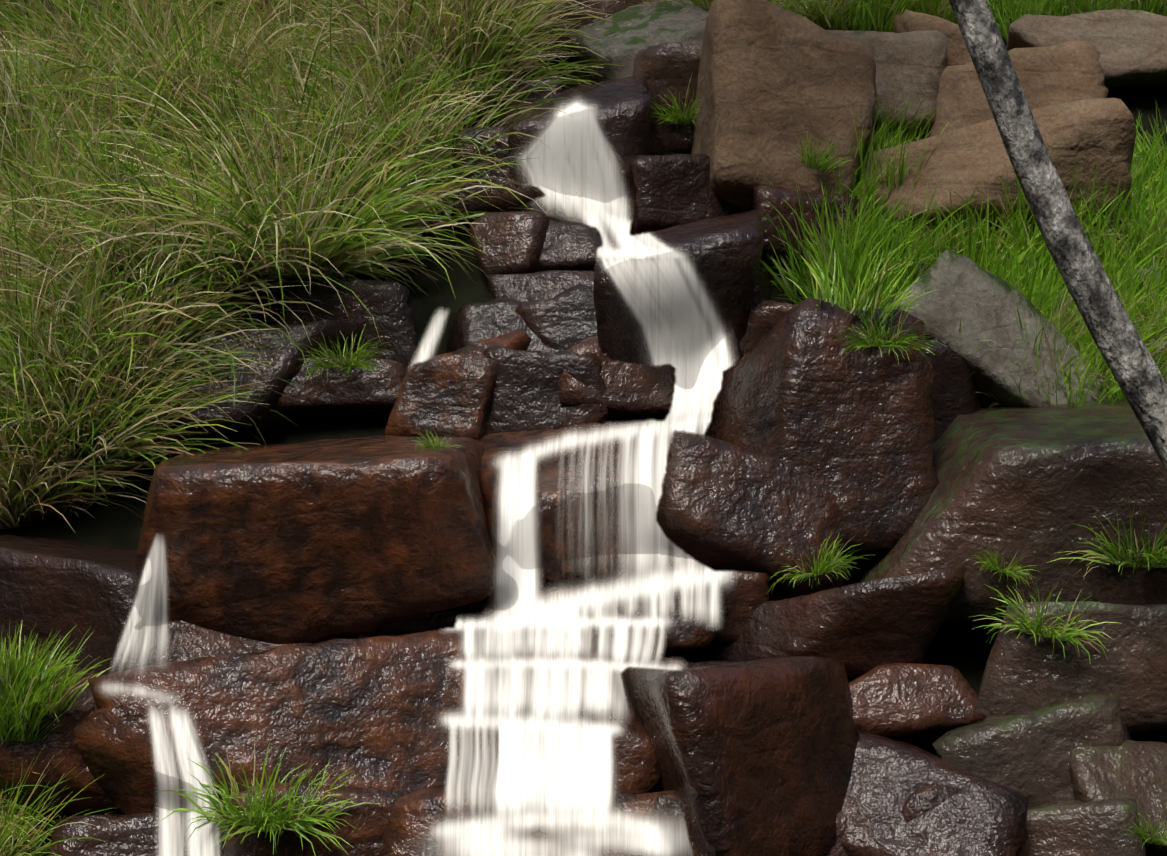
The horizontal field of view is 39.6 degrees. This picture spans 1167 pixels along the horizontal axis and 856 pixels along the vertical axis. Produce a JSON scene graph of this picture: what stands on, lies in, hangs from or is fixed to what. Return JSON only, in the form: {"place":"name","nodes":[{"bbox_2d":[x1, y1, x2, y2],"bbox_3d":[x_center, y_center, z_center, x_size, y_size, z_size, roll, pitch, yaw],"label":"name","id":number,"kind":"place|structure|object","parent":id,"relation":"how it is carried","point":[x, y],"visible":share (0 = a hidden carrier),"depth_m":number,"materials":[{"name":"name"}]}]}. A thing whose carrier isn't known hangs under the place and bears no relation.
{"place":"outdoors","nodes":[
{"label":"outdoors","id":0,"kind":"place"},
{"bbox_2d":[98,533,221,855],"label":"stream water","id":1,"kind":"structure","parent":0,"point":[199,841],"depth_m":4.37,"materials":[{"name":"white liquid"}]},
{"bbox_2d":[0,0,1166,855],"bbox_3d":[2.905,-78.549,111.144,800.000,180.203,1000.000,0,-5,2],"label":"ground","id":2,"kind":"structure","parent":0,"point":[964,648],"depth_m":5.69,"materials":[{"name":"soil"}]},
{"bbox_2d":[0,653,120,818],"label":"rock","id":3,"kind":"object","parent":2,"relation":"on","point":[59,742],"visible":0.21,"depth_m":4.50,"materials":[{"name":"brown stone"}]},
{"bbox_2d":[0,534,160,674],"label":"rock","id":4,"kind":"object","parent":2,"relation":"on","point":[65,587],"visible":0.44,"depth_m":4.84,"materials":[{"name":"brown stone"}]},
{"bbox_2d":[48,812,227,855],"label":"rock","id":5,"kind":"object","parent":2,"relation":"on","point":[119,834],"visible":0.35,"depth_m":4.41,"materials":[{"name":"brown stone"}]},
{"bbox_2d":[186,265,275,328],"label":"rock","id":6,"kind":"object","parent":2,"relation":"on","point":[260,317],"visible":0.02,"depth_m":5.88,"materials":[{"name":"brown stone"}]},
{"bbox_2d":[118,320,360,432],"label":"rock","id":7,"kind":"object","parent":2,"relation":"on","point":[287,363],"visible":0.44,"depth_m":5.62,"materials":[{"name":"brown stone"}]},
{"bbox_2d":[155,620,379,663],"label":"rock","id":8,"kind":"object","parent":2,"relation":"on","point":[185,640],"visible":0.1,"depth_m":4.84,"materials":[{"name":"brown stone"}]},
{"bbox_2d":[72,628,478,814],"bbox_3d":[-0.787,0.898,4.834,1.166,0.610,0.944,0,-5,2],"label":"rock","id":9,"kind":"object","parent":2,"relation":"on","point":[369,708],"visible":0.56,"depth_m":4.50,"materials":[{"name":"brown stone"}]},
{"bbox_2d":[132,435,496,643],"bbox_3d":[-0.880,0.379,5.173,1.341,0.748,0.962,0,-5,2],"label":"rock","id":10,"kind":"object","parent":2,"relation":"on","point":[313,541],"visible":0.88,"depth_m":4.78,"materials":[{"name":"brown stone"}]},
{"bbox_2d":[223,782,414,855],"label":"rock","id":11,"kind":"object","parent":2,"relation":"on","point":[368,822],"visible":0.4,"depth_m":4.31,"materials":[{"name":"brown stone"}]},
{"bbox_2d":[0,0,639,855],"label":"bank grass","id":12,"kind":"structure","parent":2,"relation":"on","point":[168,168],"depth_m":5.80,"materials":[{"name":"green plant"}]},
{"bbox_2d":[278,356,406,422],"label":"rock","id":13,"kind":"object","parent":2,"relation":"on","point":[341,393],"visible":0.46,"depth_m":5.63,"materials":[{"name":"brown stone"}]},
{"bbox_2d":[275,274,419,371],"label":"rock","id":14,"kind":"object","parent":2,"relation":"on","point":[387,305],"visible":0.6,"depth_m":5.80,"materials":[{"name":"brown stone"}]},
{"bbox_2d":[379,609,460,635],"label":"rock","id":15,"kind":"object","parent":2,"relation":"on","point":[444,619],"visible":0.17,"depth_m":5.04,"materials":[{"name":"brown stone"}]},
{"bbox_2d":[401,206,451,245],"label":"rock","id":16,"kind":"object","parent":2,"relation":"on","point":[430,234],"visible":0.35,"depth_m":6.20,"materials":[{"name":"brown stone"}]},
{"bbox_2d":[419,123,472,166],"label":"rock","id":17,"kind":"object","parent":2,"relation":"on","point":[451,143],"visible":0.02,"depth_m":6.46,"materials":[{"name":"brown stone"}]},
{"bbox_2d":[384,329,530,439],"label":"rock","id":18,"kind":"object","parent":2,"relation":"on","point":[450,394],"visible":0.6,"depth_m":5.50,"materials":[{"name":"brown stone"}]},
{"bbox_2d":[451,125,544,229],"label":"rock","id":19,"kind":"object","parent":2,"relation":"on","point":[488,204],"visible":0.35,"depth_m":6.19,"materials":[{"name":"brown stone"}]},
{"bbox_2d":[446,297,561,352],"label":"rock","id":20,"kind":"object","parent":2,"relation":"on","point":[479,321],"visible":0.33,"depth_m":5.75,"materials":[{"name":"brown stone"}]},
{"bbox_2d":[469,211,559,278],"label":"rock","id":21,"kind":"object","parent":2,"relation":"on","point":[496,237],"visible":0.65,"depth_m":6.03,"materials":[{"name":"brown stone"}]},
{"bbox_2d":[494,78,562,111],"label":"rock","id":22,"kind":"object","parent":2,"relation":"on","point":[548,90],"visible":0.15,"depth_m":6.54,"materials":[{"name":"brown stone"}]},
{"bbox_2d":[382,786,697,855],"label":"rock","id":23,"kind":"object","parent":2,"relation":"on","point":[413,812],"visible":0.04,"depth_m":4.27,"materials":[{"name":"brown stone"}]},
{"bbox_2d":[486,270,593,301],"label":"rock","id":24,"kind":"object","parent":2,"relation":"on","point":[542,285],"visible":0.38,"depth_m":5.86,"materials":[{"name":"brown stone"}]},
{"bbox_2d":[483,346,607,433],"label":"rock","id":25,"kind":"object","parent":2,"relation":"on","point":[527,392],"visible":0.62,"depth_m":5.52,"materials":[{"name":"brown stone"}]},
{"bbox_2d":[515,284,596,351],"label":"rock","id":26,"kind":"object","parent":2,"relation":"on","point":[564,320],"visible":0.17,"depth_m":5.71,"materials":[{"name":"brown stone"}]},
{"bbox_2d":[456,709,660,794],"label":"rock","id":27,"kind":"object","parent":2,"relation":"on","point":[638,771],"visible":0.17,"depth_m":4.47,"materials":[{"name":"brown stone"}]},
{"bbox_2d":[539,220,602,270],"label":"rock","id":28,"kind":"object","parent":2,"relation":"on","point":[571,246],"visible":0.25,"depth_m":6.04,"materials":[{"name":"brown stone"}]},
{"bbox_2d":[496,75,650,241],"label":"rock","id":29,"kind":"object","parent":2,"relation":"on","point":[624,108],"visible":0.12,"depth_m":6.15,"materials":[{"name":"brown stone"}]},
{"bbox_2d":[406,94,742,855],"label":"cascade water","id":30,"kind":"structure","parent":2,"relation":"on","point":[554,766],"depth_m":4.82,"materials":[{"name":"white liquid"}]},
{"bbox_2d":[0,75,1166,855],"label":"grass tufts on rocks","id":31,"kind":"object","parent":2,"relation":"on","point":[266,817],"visible":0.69,"depth_m":4.75,"materials":[{"name":"green plant"}]},
{"bbox_2d":[457,586,725,657],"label":"rock","id":32,"kind":"object","parent":2,"relation":"on","point":[684,637],"visible":0.08,"depth_m":4.89,"materials":[{"name":"brown stone"}]},
{"bbox_2d":[479,420,714,586],"bbox_3d":[-0.030,0.258,5.366,0.738,0.610,0.944,2,-5,-24],"label":"rock","id":33,"kind":"object","parent":2,"relation":"on","point":[553,569],"visible":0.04,"depth_m":5.00,"materials":[{"name":"brown stone"}]},
{"bbox_2d":[517,647,694,718],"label":"rock","id":34,"kind":"object","parent":2,"relation":"on","point":[593,653],"visible":0.02,"depth_m":4.67,"materials":[{"name":"brown stone"}]},
{"bbox_2d":[557,335,675,419],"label":"rock","id":35,"kind":"object","parent":2,"relation":"on","point":[634,391],"visible":0.5,"depth_m":5.54,"materials":[{"name":"brown stone"}]},
{"bbox_2d":[547,0,698,51],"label":"rock","id":36,"kind":"object","parent":2,"relation":"on","point":[612,6],"visible":0.08,"depth_m":6.84,"materials":[{"name":"stone"}]},
{"bbox_2d":[570,0,708,82],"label":"rock","id":37,"kind":"object","parent":2,"relation":"on","point":[628,35],"visible":0.29,"depth_m":6.64,"materials":[{"name":"grey stone"}]},
{"bbox_2d":[632,42,701,152],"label":"rock","id":38,"kind":"object","parent":2,"relation":"on","point":[672,67],"visible":0.42,"depth_m":6.43,"materials":[{"name":"brown stone"}]},
{"bbox_2d":[593,209,763,423],"bbox_3d":[0.342,-0.335,5.839,0.595,0.943,0.880,0,-5,2],"label":"rock","id":39,"kind":"object","parent":2,"relation":"on","point":[724,253],"visible":0.35,"depth_m":5.51,"materials":[{"name":"brown stone"}]},
{"bbox_2d":[631,154,744,234],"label":"rock","id":40,"kind":"object","parent":2,"relation":"on","point":[673,190],"visible":0.42,"depth_m":6.07,"materials":[{"name":"brown stone"}]},
{"bbox_2d":[706,570,769,644],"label":"rock","id":41,"kind":"object","parent":2,"relation":"on","point":[747,594],"visible":0.17,"depth_m":4.97,"materials":[{"name":"brown stone"}]},
{"bbox_2d":[623,656,858,855],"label":"rock","id":42,"kind":"object","parent":2,"relation":"on","point":[755,757],"visible":0.75,"depth_m":4.25,"materials":[{"name":"brown stone"}]},
{"bbox_2d":[633,811,851,855],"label":"rock","id":43,"kind":"object","parent":2,"relation":"on","point":[843,819],"depth_m":4.38,"materials":[{"name":"brown stone"}]},
{"bbox_2d":[657,430,845,600],"bbox_3d":[0.469,0.378,5.238,0.579,0.714,0.640,1,-5,-13],"label":"rock","id":44,"kind":"object","parent":2,"relation":"on","point":[723,505],"visible":0.69,"depth_m":5.00,"materials":[{"name":"brown stone"}]},
{"bbox_2d":[753,265,771,299],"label":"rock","id":45,"kind":"object","parent":2,"relation":"on","point":[763,287],"visible":0.19,"depth_m":5.92,"materials":[{"name":"black stone"}]},
{"bbox_2d":[740,297,794,357],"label":"rock","id":46,"kind":"object","parent":2,"relation":"on","point":[765,316],"visible":0.1,"depth_m":5.60,"materials":[{"name":"brown stone"}]},
{"bbox_2d":[691,0,876,211],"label":"rock","id":47,"kind":"object","parent":2,"relation":"on","point":[763,64],"visible":0.73,"depth_m":6.05,"materials":[{"name":"brown stone"}]},
{"bbox_2d":[748,184,863,264],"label":"rock","id":48,"kind":"object","parent":2,"relation":"on","point":[766,198],"visible":0.4,"depth_m":5.97,"materials":[{"name":"brown stone"}]},
{"bbox_2d":[707,297,939,553],"bbox_3d":[0.728,0.038,5.369,0.737,0.869,0.660,1,-5,-8],"label":"rock","id":49,"kind":"object","parent":2,"relation":"on","point":[852,431],"visible":0.56,"depth_m":5.11,"materials":[{"name":"brown stone"}]},
{"bbox_2d":[704,567,965,681],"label":"rock","id":50,"kind":"object","parent":2,"relation":"on","point":[859,629],"visible":0.73,"depth_m":4.80,"materials":[{"name":"brown stone"}]},
{"bbox_2d":[846,262,916,308],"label":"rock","id":51,"kind":"object","parent":2,"relation":"on","point":[892,274],"visible":0.02,"depth_m":5.93,"materials":[{"name":"stone"}]},
{"bbox_2d":[827,30,947,137],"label":"rock","id":52,"kind":"object","parent":2,"relation":"on","point":[906,63],"visible":0.42,"depth_m":6.41,"materials":[{"name":"brown stone"}]},
{"bbox_2d":[631,0,1166,406],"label":"bank grass","id":53,"kind":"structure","parent":2,"relation":"on","point":[1016,254],"depth_m":5.92,"materials":[{"name":"green plant"}]},
{"bbox_2d":[849,663,986,745],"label":"rock","id":54,"kind":"object","parent":2,"relation":"on","point":[914,704],"visible":0.48,"depth_m":4.73,"materials":[{"name":"brown stone"}]},
{"bbox_2d":[891,10,971,66],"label":"rock","id":55,"kind":"object","parent":2,"relation":"on","point":[957,52],"visible":0.17,"depth_m":6.50,"materials":[{"name":"brown stone"}]},
{"bbox_2d":[841,731,1028,855],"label":"rock","id":56,"kind":"object","parent":2,"relation":"on","point":[978,816],"visible":0.67,"depth_m":4.36,"materials":[{"name":"stone"}]},
{"bbox_2d":[925,339,983,441],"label":"rock","id":57,"kind":"object","parent":2,"relation":"on","point":[954,394],"visible":0.15,"depth_m":5.44,"materials":[{"name":"brown stone"}]},
{"bbox_2d":[901,784,1028,855],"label":"rock","id":58,"kind":"object","parent":2,"relation":"on","point":[921,801],"visible":0.17,"depth_m":4.37,"materials":[{"name":"grey stone"}]},
{"bbox_2d":[859,98,1136,237],"bbox_3d":[1.524,-0.886,6.222,1.100,0.579,0.609,-1,-5,13],"label":"rock","id":59,"kind":"object","parent":2,"relation":"on","point":[1087,134],"visible":0.31,"depth_m":5.96,"materials":[{"name":"brown stone"}]},
{"bbox_2d":[892,249,1108,407],"bbox_3d":[1.392,-0.227,5.630,0.764,0.762,0.425,0,-5,-4],"label":"rock","id":60,"kind":"object","parent":2,"relation":"on","point":[958,283],"visible":0.48,"depth_m":5.47,"materials":[{"name":"grey stone"}]},
{"bbox_2d":[852,397,1166,621],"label":"rock","id":61,"kind":"object","parent":2,"relation":"on","point":[1032,484],"visible":0.58,"depth_m":4.82,"materials":[{"name":"brown stone"}]},
{"bbox_2d":[915,40,1108,140],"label":"rock","id":62,"kind":"object","parent":2,"relation":"on","point":[1066,72],"visible":0.35,"depth_m":6.38,"materials":[{"name":"brown stone"}]},
{"bbox_2d":[933,694,1134,806],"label":"rock","id":63,"kind":"object","parent":2,"relation":"on","point":[1026,754],"visible":0.46,"depth_m":4.58,"materials":[{"name":"stone"}]},
{"bbox_2d":[949,0,1166,471],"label":"tree trunk","id":64,"kind":"object","parent":2,"relation":"on","point":[1131,364],"visible":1,"depth_m":4.47,"materials":[{"name":"grey plant"}]},
{"bbox_2d":[974,601,1166,733],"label":"rock","id":65,"kind":"object","parent":2,"relation":"on","point":[1024,672],"visible":0.77,"depth_m":4.67,"materials":[{"name":"brown stone"}]},
{"bbox_2d":[1026,798,1145,855],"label":"rock","id":66,"kind":"object","parent":2,"relation":"on","point":[1073,828],"visible":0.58,"depth_m":4.41,"materials":[{"name":"brown stone"}]},
{"bbox_2d":[1006,9,1166,87],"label":"rock","id":67,"kind":"object","parent":2,"relation":"on","point":[1130,46],"visible":0.65,"depth_m":6.61,"materials":[{"name":"brown stone"}]},
{"bbox_2d":[1069,740,1166,855],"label":"rock","id":68,"kind":"object","parent":2,"relation":"on","point":[1135,770],"visible":0.5,"depth_m":4.51,"materials":[{"name":"stone"}]},
{"bbox_2d":[1118,266,1166,313],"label":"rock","id":69,"kind":"object","parent":2,"relation":"on","point":[1144,276],"visible":0.1,"depth_m":5.85,"materials":[{"name":"stone"}]},
{"bbox_2d":[1146,338,1166,376],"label":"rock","id":70,"kind":"object","parent":2,"relation":"on","point":[1163,342],"visible":0.1,"depth_m":5.66,"materials":[{"name":"grey stone"}]}
]}

